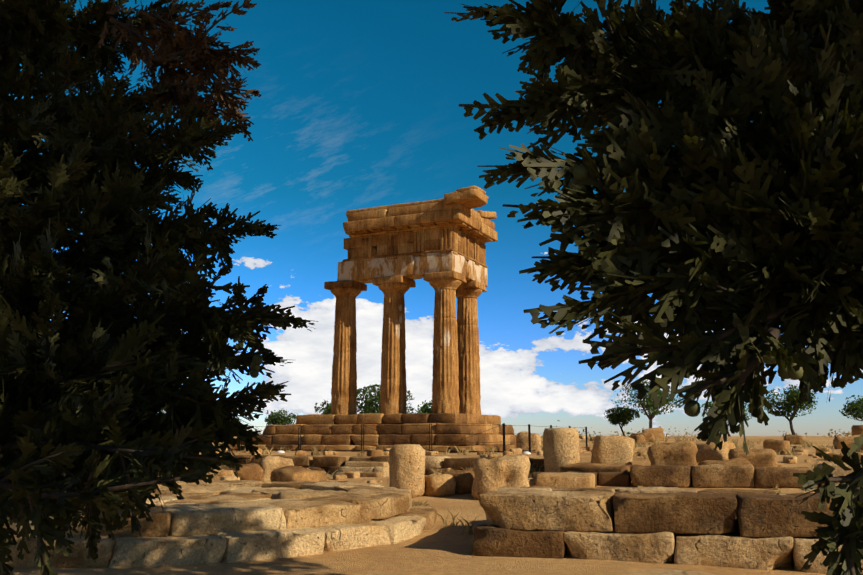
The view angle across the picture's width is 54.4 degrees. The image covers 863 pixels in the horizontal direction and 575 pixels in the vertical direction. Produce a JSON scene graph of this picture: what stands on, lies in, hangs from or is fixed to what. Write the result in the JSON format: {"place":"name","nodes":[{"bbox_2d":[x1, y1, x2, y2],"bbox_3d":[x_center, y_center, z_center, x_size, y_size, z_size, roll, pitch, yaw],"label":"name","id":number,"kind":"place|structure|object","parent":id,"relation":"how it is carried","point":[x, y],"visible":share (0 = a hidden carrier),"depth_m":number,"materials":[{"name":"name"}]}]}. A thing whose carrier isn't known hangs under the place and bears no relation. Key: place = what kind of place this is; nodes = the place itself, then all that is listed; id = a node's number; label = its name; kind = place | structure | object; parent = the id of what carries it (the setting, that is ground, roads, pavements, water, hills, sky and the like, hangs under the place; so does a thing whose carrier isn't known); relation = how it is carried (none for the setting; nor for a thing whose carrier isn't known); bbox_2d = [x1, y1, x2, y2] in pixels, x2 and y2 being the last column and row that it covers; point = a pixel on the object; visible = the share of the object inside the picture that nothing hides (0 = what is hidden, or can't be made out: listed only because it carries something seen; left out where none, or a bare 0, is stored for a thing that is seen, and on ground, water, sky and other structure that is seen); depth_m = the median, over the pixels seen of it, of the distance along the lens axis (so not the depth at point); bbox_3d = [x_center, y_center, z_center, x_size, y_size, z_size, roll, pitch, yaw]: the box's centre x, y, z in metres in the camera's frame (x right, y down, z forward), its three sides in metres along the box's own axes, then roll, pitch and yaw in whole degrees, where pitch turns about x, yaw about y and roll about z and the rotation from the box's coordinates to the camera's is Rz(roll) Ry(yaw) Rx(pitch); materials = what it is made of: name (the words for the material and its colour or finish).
{"place":"outdoors","nodes":[
{"label":"outdoors","id":0,"kind":"place"},
{"bbox_2d":[0,0,318,574],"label":"tree","id":1,"kind":"object","parent":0,"point":[112,181],"depth_m":3.23,"materials":[{"name":"green plant"}]},
{"bbox_2d":[7,14,262,436],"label":"cypress cones","id":2,"kind":"object","parent":1,"relation":"attached to","point":[256,363],"visible":0.46,"depth_m":2.88,"materials":[{"name":"green plant"}]},
{"bbox_2d":[98,0,261,145],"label":"branch","id":3,"kind":"object","parent":1,"relation":"attached to","point":[165,41],"visible":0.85,"depth_m":4.46,"materials":[{"name":"green plant"}]},
{"bbox_2d":[9,436,862,574],"bbox_3d":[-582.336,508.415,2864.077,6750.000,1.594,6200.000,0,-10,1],"label":"ground","id":4,"kind":"structure","parent":0,"point":[437,549],"depth_m":10.37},
{"bbox_2d":[0,480,436,568],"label":"stone platform","id":5,"kind":"structure","parent":4,"relation":"on","point":[220,521],"depth_m":11.06,"materials":[{"name":"stone"}]},
{"bbox_2d":[264,408,297,424],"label":"tree","id":6,"kind":"object","parent":4,"relation":"on","point":[273,416],"depth_m":59.05,"materials":[{"name":"green plant"}]},
{"bbox_2d":[314,400,330,414],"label":"tree","id":7,"kind":"object","parent":4,"relation":"on","point":[326,409],"depth_m":54.05,"materials":[{"name":"green plant"}]},
{"bbox_2d":[219,413,516,452],"bbox_3d":[-2.231,6.856,39.055,12.432,1.818,8.521,-5,-11,24],"label":"temple base","id":8,"kind":"object","parent":4,"relation":"on","point":[399,426],"visible":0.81,"depth_m":35.61,"materials":[{"name":"beige stone"}]},
{"bbox_2d":[324,186,497,414],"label":"temple","id":9,"kind":"structure","parent":8,"relation":"on","point":[395,251],"depth_m":37.08,"materials":[{"name":"stone"}]},
{"bbox_2d":[199,454,544,476],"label":"terrace wall","id":10,"kind":"structure","parent":4,"relation":"on","point":[372,466],"depth_m":25.29,"materials":[{"name":"stone"}]},
{"bbox_2d":[356,384,420,413],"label":"tree","id":11,"kind":"object","parent":4,"relation":"on","point":[369,400],"depth_m":48.88,"materials":[{"name":"green plant"}]},
{"bbox_2d":[277,450,530,453],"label":"dome lights","id":12,"kind":"object","parent":4,"relation":"on","point":[281,451],"visible":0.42,"depth_m":31.24,"materials":[{"name":"white"}]},
{"bbox_2d":[231,423,587,452],"bbox_3d":[-2.930,7.109,39.558,17.850,1.120,12.000,-5,-11,24],"label":"fence","id":13,"kind":"object","parent":4,"relation":"on","point":[503,424],"visible":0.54,"depth_m":33.03,"materials":[{"name":"black metal"}]},
{"bbox_2d":[418,400,431,413],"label":"tree","id":14,"kind":"object","parent":4,"relation":"on","point":[425,408],"depth_m":52.74,"materials":[{"name":"green plant"}]},
{"bbox_2d":[218,420,639,444],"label":"scrub","id":15,"kind":"object","parent":4,"relation":"on","point":[556,426],"visible":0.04,"depth_m":74.48,"materials":[{"name":"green plant"}]},
{"bbox_2d":[172,435,862,492],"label":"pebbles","id":16,"kind":"object","parent":4,"relation":"on","point":[379,452],"visible":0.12,"depth_m":29.11,"materials":[{"name":"stone"}]},
{"bbox_2d":[218,433,841,534],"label":"dry tufts","id":17,"kind":"object","parent":4,"relation":"on","point":[470,531],"visible":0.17,"depth_m":30.18,"materials":[{"name":"beige plant"}]},
{"bbox_2d":[207,425,862,499],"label":"stone blocks","id":18,"kind":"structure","parent":4,"relation":"on","point":[611,453],"depth_m":21.66,"materials":[{"name":"stone"}]},
{"bbox_2d":[604,407,639,436],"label":"tree","id":19,"kind":"object","parent":4,"relation":"on","point":[623,415],"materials":[{"name":"green plant"}]},
{"bbox_2d":[611,380,683,427],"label":"tree","id":20,"kind":"object","parent":4,"relation":"on","point":[650,402],"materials":[{"name":"green plant"}]},
{"bbox_2d":[472,485,862,573],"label":"foundation","id":21,"kind":"object","parent":4,"relation":"on","point":[766,530],"visible":0.9,"depth_m":10.45,"materials":[{"name":"stone"}]},
{"bbox_2d":[531,463,861,488],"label":"walls","id":22,"kind":"structure","parent":4,"relation":"on","point":[725,476],"depth_m":19.71,"materials":[{"name":"stone"}]},
{"bbox_2d":[700,401,752,436],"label":"tree","id":23,"kind":"object","parent":4,"relation":"on","point":[710,404],"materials":[{"name":"green plant"}]},
{"bbox_2d":[611,425,851,436],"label":"dry scrub","id":24,"kind":"object","parent":4,"relation":"on","point":[847,434],"visible":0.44,"depth_m":81.34,"materials":[{"name":"brown plant"}]},
{"bbox_2d":[764,384,817,434],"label":"tree","id":25,"kind":"object","parent":4,"relation":"on","point":[792,396],"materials":[{"name":"green plant"}]},
{"bbox_2d":[839,395,862,420],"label":"tree","id":26,"kind":"object","parent":4,"relation":"on","point":[856,404],"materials":[{"name":"green plant"}]},
{"bbox_2d":[9,0,862,435],"label":"sky","id":27,"kind":"structure","parent":0,"point":[358,107],"materials":[{"name":"blue"}]},
{"bbox_2d":[444,0,862,574],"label":"tree","id":28,"kind":"object","parent":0,"point":[786,85],"depth_m":1.79,"materials":[{"name":"green plant"}]},
{"bbox_2d":[542,164,802,416],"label":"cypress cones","id":29,"kind":"object","parent":28,"relation":"attached to","point":[692,408],"visible":0.5,"depth_m":1.68,"materials":[{"name":"green plant"}]}
]}

